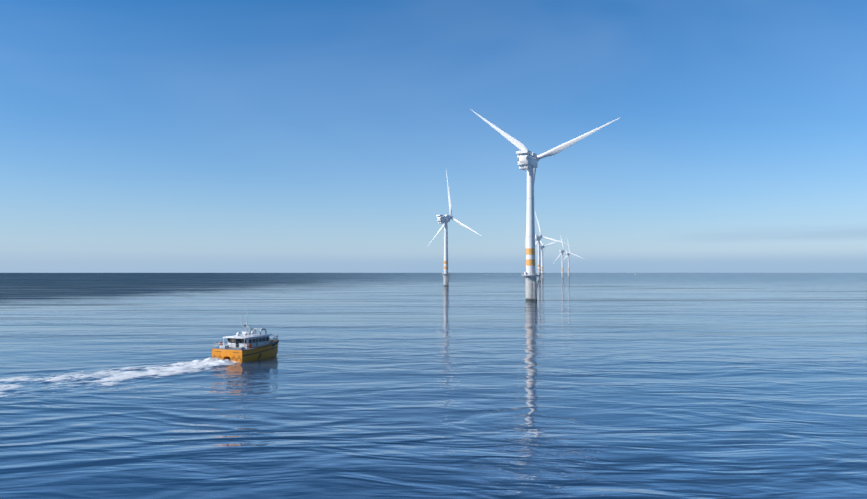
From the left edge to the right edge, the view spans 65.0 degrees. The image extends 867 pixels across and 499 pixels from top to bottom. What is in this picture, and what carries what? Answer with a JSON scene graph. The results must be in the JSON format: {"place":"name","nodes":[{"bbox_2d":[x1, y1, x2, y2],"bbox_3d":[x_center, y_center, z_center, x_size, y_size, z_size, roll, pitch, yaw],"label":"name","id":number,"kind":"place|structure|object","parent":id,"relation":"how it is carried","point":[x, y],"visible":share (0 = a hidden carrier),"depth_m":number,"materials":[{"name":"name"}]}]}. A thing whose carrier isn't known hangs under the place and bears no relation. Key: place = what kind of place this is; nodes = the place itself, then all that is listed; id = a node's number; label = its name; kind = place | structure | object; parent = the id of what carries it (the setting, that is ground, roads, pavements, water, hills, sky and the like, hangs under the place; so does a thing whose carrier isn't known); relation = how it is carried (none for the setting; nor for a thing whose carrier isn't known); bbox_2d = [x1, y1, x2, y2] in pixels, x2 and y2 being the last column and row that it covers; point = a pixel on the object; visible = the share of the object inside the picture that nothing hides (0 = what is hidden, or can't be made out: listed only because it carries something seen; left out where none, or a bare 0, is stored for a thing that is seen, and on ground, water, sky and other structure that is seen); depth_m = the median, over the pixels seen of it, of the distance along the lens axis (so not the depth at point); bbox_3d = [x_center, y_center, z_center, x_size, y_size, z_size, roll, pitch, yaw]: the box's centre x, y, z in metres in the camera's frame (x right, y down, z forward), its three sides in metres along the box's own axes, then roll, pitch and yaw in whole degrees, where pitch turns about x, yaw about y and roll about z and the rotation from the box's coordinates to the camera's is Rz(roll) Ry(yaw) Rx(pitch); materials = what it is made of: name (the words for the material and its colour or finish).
{"place":"outdoors","nodes":[
{"label":"outdoors","id":0,"kind":"place"},
{"bbox_2d":[0,273,866,498],"bbox_3d":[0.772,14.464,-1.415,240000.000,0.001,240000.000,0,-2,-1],"label":"sea water","id":1,"kind":"structure","parent":0,"point":[572,386],"depth_m":84.52,"materials":[{"name":"blue liquid"}]},
{"bbox_2d":[0,357,254,411],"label":"wake","id":2,"kind":"object","parent":1,"relation":"on","point":[27,388],"visible":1,"depth_m":91.32,"materials":[{"name":"liquid"}]},
{"bbox_2d":[212,314,278,362],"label":"boat","id":3,"kind":"object","parent":1,"relation":"on","point":[246,347],"visible":0.98,"depth_m":113.36,"materials":[{"name":"yellow"}]},
{"bbox_2d":[429,172,482,285],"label":"wind turbine","id":4,"kind":"object","parent":1,"relation":"on","point":[444,220],"visible":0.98,"depth_m":734.96,"materials":[{"name":"paint"}]},
{"bbox_2d":[472,110,620,300],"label":"wind turbine","id":5,"kind":"object","parent":1,"relation":"on","point":[528,160],"visible":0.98,"depth_m":352.33,"materials":[{"name":"paint"}]},
{"bbox_2d":[534,210,566,280],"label":"wind turbine","id":6,"kind":"object","parent":1,"relation":"on","point":[538,238],"visible":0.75,"depth_m":1127.49,"materials":[{"name":"paint"}]},
{"bbox_2d":[540,239,562,278],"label":"wind turbine","id":7,"kind":"object","parent":1,"relation":"on","point":[542,246],"visible":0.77,"depth_m":1540.04,"materials":[{"name":"paint"}]},
{"bbox_2d":[555,235,577,277],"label":"wind turbine","id":8,"kind":"object","parent":1,"relation":"on","point":[562,251],"visible":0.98,"depth_m":1860.87,"materials":[{"name":"paint"}]},
{"bbox_2d":[563,240,581,276],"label":"wind turbine","id":9,"kind":"object","parent":1,"relation":"on","point":[568,254],"visible":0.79,"depth_m":2081.49,"materials":[{"name":"paint"}]},
{"bbox_2d":[0,0,866,272],"label":"sky","id":10,"kind":"structure","parent":0,"point":[137,136],"materials":[{"name":"blue"}]}
]}

